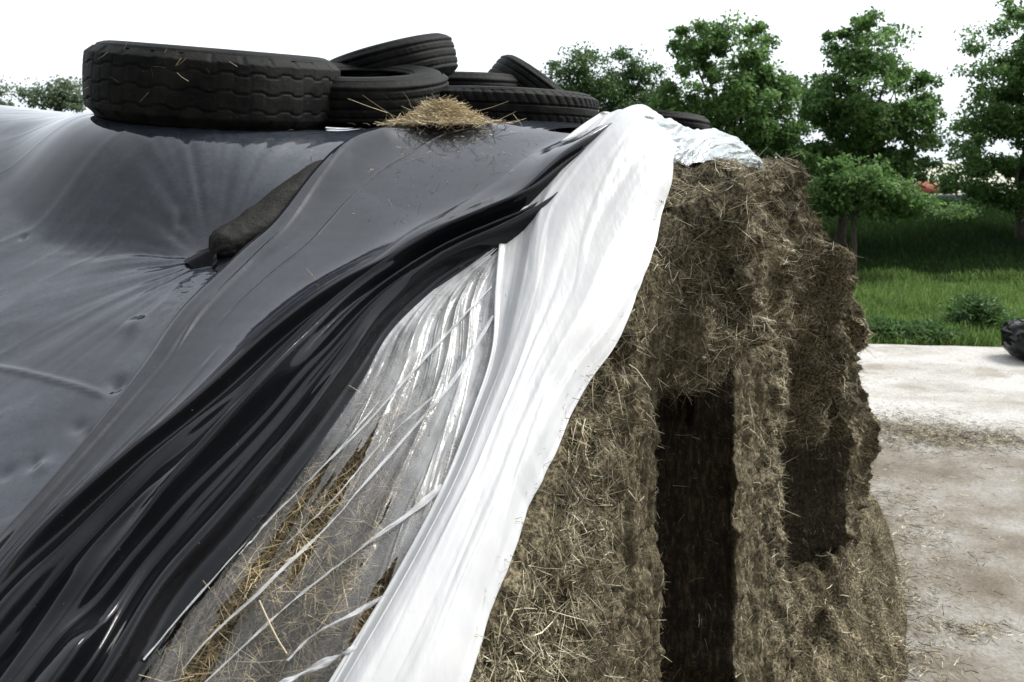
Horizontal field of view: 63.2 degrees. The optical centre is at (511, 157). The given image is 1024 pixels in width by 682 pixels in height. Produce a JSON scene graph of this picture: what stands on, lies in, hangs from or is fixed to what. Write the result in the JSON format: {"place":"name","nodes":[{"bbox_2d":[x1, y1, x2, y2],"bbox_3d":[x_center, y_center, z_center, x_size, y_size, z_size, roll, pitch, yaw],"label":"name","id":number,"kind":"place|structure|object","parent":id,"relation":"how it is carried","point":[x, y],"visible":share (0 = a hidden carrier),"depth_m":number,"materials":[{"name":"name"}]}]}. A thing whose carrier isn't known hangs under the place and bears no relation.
{"place":"outdoors","nodes":[
{"label":"outdoors","id":0,"kind":"place"},
{"bbox_2d":[0,0,1023,162],"label":"sky","id":1,"kind":"structure","parent":0,"point":[39,39],"materials":[{"name":"white"}]},
{"bbox_2d":[816,196,1023,346],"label":"bank","id":2,"kind":"structure","parent":0,"point":[935,266],"depth_m":22.95,"materials":[{"name":"green plant"}]},
{"bbox_2d":[0,75,20,106],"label":"tree","id":3,"kind":"object","parent":2,"relation":"on","point":[6,89],"visible":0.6,"depth_m":41.36,"materials":[{"name":"green plant"}]},
{"bbox_2d":[9,73,86,112],"bbox_3d":[-21.821,-0.442,40.091,3.696,7.310,3.531,0,0,0],"label":"tree","id":4,"kind":"object","parent":2,"relation":"on","point":[61,96],"visible":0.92,"depth_m":39.52,"materials":[{"name":"green plant"}]},
{"bbox_2d":[540,40,641,112],"bbox_3d":[2.472,-0.844,26.976,3.933,5.845,2.903,0,0,0],"label":"tree","id":5,"kind":"object","parent":2,"relation":"on","point":[580,70],"visible":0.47,"depth_m":26.61,"materials":[{"name":"green plant"}]},
{"bbox_2d":[598,44,690,111],"bbox_3d":[3.956,-0.943,28.000,3.772,5.806,3.648,0,0,-37],"label":"tree","id":6,"kind":"object","parent":2,"relation":"on","point":[637,73],"visible":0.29,"depth_m":27.68,"materials":[{"name":"green plant"}]},
{"bbox_2d":[647,9,827,208],"bbox_3d":[5.933,-0.541,22.015,5.071,6.869,3.512,0,0,0],"label":"tree","id":7,"kind":"object","parent":2,"relation":"on","point":[751,84],"visible":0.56,"depth_m":21.47,"materials":[{"name":"green plant"}]},
{"bbox_2d":[782,5,958,245],"bbox_3d":[9.671,-0.699,22.962,4.313,6.826,3.863,0,0,37],"label":"tree","id":8,"kind":"object","parent":2,"relation":"on","point":[869,126],"visible":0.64,"depth_m":22.47,"materials":[{"name":"green plant"}]},
{"bbox_2d":[805,152,946,273],"bbox_3d":[8.424,1.519,19.549,3.417,3.304,2.376,0,0,0],"label":"tree","id":9,"kind":"object","parent":2,"relation":"on","point":[845,189],"visible":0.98,"depth_m":19.26,"materials":[{"name":"green plant"}]},
{"bbox_2d":[864,314,918,339],"bbox_3d":[6.342,2.852,14.012,1.388,0.408,1.187,0,0,32],"label":"weed plant","id":10,"kind":"object","parent":2,"relation":"on","point":[884,325],"visible":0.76,"depth_m":13.79,"materials":[{"name":"green plant"}]},
{"bbox_2d":[893,316,981,345],"bbox_3d":[6.975,2.855,13.762,1.780,0.371,1.380,0,0,0],"label":"weed plant","id":11,"kind":"object","parent":2,"relation":"on","point":[924,328],"visible":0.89,"depth_m":13.59,"materials":[{"name":"green plant"}]},
{"bbox_2d":[930,194,969,200],"bbox_3d":[8.000,1.702,30.640,44.000,0.755,0.140,0,0,0],"label":"guard rail","id":12,"kind":"object","parent":2,"relation":"on","point":[951,196],"visible":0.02,"depth_m":30.59,"materials":[{"name":"silver metal"}]},
{"bbox_2d":[933,199,982,223],"bbox_3d":[13.792,1.792,25.999,1.422,0.992,1.916,0,0,41],"label":"shrub","id":13,"kind":"object","parent":2,"relation":"on","point":[959,209],"visible":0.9,"depth_m":25.85,"materials":[{"name":"green plant"}]},
{"bbox_2d":[929,0,1023,242],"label":"tree","id":14,"kind":"object","parent":2,"relation":"on","point":[998,117],"visible":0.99,"depth_m":23.65,"materials":[{"name":"green plant"}]},
{"bbox_2d":[935,290,1018,331],"bbox_3d":[7.942,2.665,14.306,1.644,0.746,1.552,0,0,-38],"label":"weed plant","id":15,"kind":"object","parent":2,"relation":"on","point":[975,307],"visible":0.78,"depth_m":14.12,"materials":[{"name":"green plant"}]},
{"bbox_2d":[853,264,1023,346],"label":"grass","id":16,"kind":"structure","parent":0,"point":[908,300],"depth_m":16.43,"materials":[{"name":"green plant"}]},
{"bbox_2d":[857,344,1023,681],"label":"yard","id":17,"kind":"structure","parent":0,"point":[974,392],"depth_m":7.34,"materials":[{"name":"concrete"}]},
{"bbox_2d":[139,128,886,681],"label":"silage heap","id":18,"kind":"object","parent":17,"relation":"on","point":[707,474],"visible":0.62,"depth_m":2.67,"materials":[{"name":"brown plant"}]},
{"bbox_2d":[0,105,581,533],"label":"black sheet","id":19,"kind":"object","parent":18,"relation":"on","point":[108,227],"visible":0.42,"depth_m":2.69,"materials":[{"name":"black plastic"}]},
{"bbox_2d":[82,40,340,129],"bbox_3d":[-1.190,-0.290,3.365,0.971,0.297,0.962,5,6,0],"label":"tyre","id":20,"kind":"object","parent":19,"relation":"on","point":[252,90],"visible":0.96,"depth_m":2.94,"materials":[{"name":"rubber"}]},
{"bbox_2d":[184,160,321,272],"bbox_3d":[-0.750,0.171,2.838,0.713,0.406,0.167,0,0,-43],"label":"weight bag","id":21,"kind":"object","parent":19,"relation":"on","point":[233,237],"visible":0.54,"depth_m":2.68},
{"bbox_2d":[324,63,448,127],"bbox_3d":[-0.665,-0.287,3.664,0.776,0.205,0.770,1,12,0],"label":"tyre","id":22,"kind":"object","parent":19,"relation":"on","point":[417,83],"visible":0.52,"depth_m":3.33,"materials":[{"name":"rubber"}]},
{"bbox_2d":[330,33,457,76],"bbox_3d":[-0.610,-0.447,4.184,0.680,0.216,0.666,-15,4,0],"label":"tyre","id":23,"kind":"object","parent":22,"relation":"on","point":[436,51],"visible":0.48,"depth_m":3.89,"materials":[{"name":"rubber"}]},
{"bbox_2d":[440,85,598,129],"bbox_3d":[-0.022,-0.217,3.863,0.851,0.184,0.871,2,1,0],"label":"tyre","id":24,"kind":"object","parent":19,"relation":"on","point":[534,104],"visible":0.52,"depth_m":3.46,"materials":[{"name":"rubber"}]},
{"bbox_2d":[448,71,517,86],"bbox_3d":[-0.303,-0.364,4.804,0.739,0.238,0.721,1,3,0],"label":"tyre","id":25,"kind":"object","parent":24,"relation":"on","point":[479,78],"visible":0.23,"depth_m":4.48,"materials":[{"name":"rubber"}]},
{"bbox_2d":[488,54,562,89],"bbox_3d":[0.125,-0.370,4.954,0.598,0.216,0.605,37,-2,0],"label":"tyre","id":26,"kind":"object","parent":19,"relation":"on","point":[524,73],"visible":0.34,"depth_m":4.68,"materials":[{"name":"rubber"}]},
{"bbox_2d":[621,108,709,129],"bbox_3d":[0.765,-0.143,4.303,0.499,0.184,0.504,6,1,0],"label":"tyre","id":27,"kind":"object","parent":19,"relation":"on","point":[694,121],"visible":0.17,"depth_m":4.08,"materials":[{"name":"rubber"}]},
{"bbox_2d":[0,118,611,681],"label":"black film","id":28,"kind":"object","parent":18,"relation":"on","point":[128,530],"visible":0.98,"depth_m":2.11,"materials":[{"name":"black plastic"}]},
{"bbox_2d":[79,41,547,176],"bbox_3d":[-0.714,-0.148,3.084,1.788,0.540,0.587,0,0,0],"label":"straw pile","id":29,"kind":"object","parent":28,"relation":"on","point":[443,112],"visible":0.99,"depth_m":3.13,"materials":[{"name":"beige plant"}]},
{"bbox_2d":[143,248,498,681],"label":"clear film","id":30,"kind":"object","parent":18,"relation":"on","point":[464,373],"visible":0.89,"depth_m":2.09,"materials":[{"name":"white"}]},
{"bbox_2d":[259,600,287,654],"bbox_3d":[-0.464,0.908,1.610,0.006,0.056,0.123,0,0,-41],"label":"straw stalk","id":31,"kind":"object","parent":30,"relation":"on","point":[284,650],"visible":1,"depth_m":1.61,"materials":[{"name":"beige plant"}]},
{"bbox_2d":[329,104,676,681],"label":"white film","id":32,"kind":"object","parent":18,"relation":"on","point":[573,262],"visible":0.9,"depth_m":2.12,"materials":[{"name":"white plastic"}]},
{"bbox_2d":[644,115,763,170],"bbox_3d":[0.753,-0.034,3.419,1.174,0.250,0.542,0,0,-37],"label":"silvery film","id":33,"kind":"object","parent":18,"relation":"on","point":[712,143],"visible":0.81,"depth_m":3.15,"materials":[{"name":"white plastic"}]},
{"bbox_2d":[784,494,908,681],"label":"loose silage","id":34,"kind":"object","parent":17,"relation":"on","point":[834,562],"visible":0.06,"depth_m":4.84,"materials":[{"name":"brown plant"}]},
{"bbox_2d":[784,353,1023,681],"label":"silage litter","id":35,"kind":"object","parent":17,"relation":"on","point":[1002,437],"visible":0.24,"depth_m":5.94,"materials":[{"name":"beige plant"}]},
{"bbox_2d":[1000,318,1023,360],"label":"plastic bundle","id":36,"kind":"object","parent":17,"relation":"on","point":[1012,337],"visible":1,"depth_m":12.28,"materials":[{"name":"black plastic"}]},
{"bbox_2d":[905,162,1015,193],"bbox_3d":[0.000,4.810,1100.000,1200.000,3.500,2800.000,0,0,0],"label":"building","id":37,"kind":"structure","parent":0,"point":[998,174],"depth_m":307.42,"materials":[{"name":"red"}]},
{"bbox_2d":[917,181,961,193],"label":"house","id":38,"kind":"structure","parent":37,"relation":"on","point":[927,190],"depth_m":117.64,"materials":[{"name":"brown brick"}]}
]}

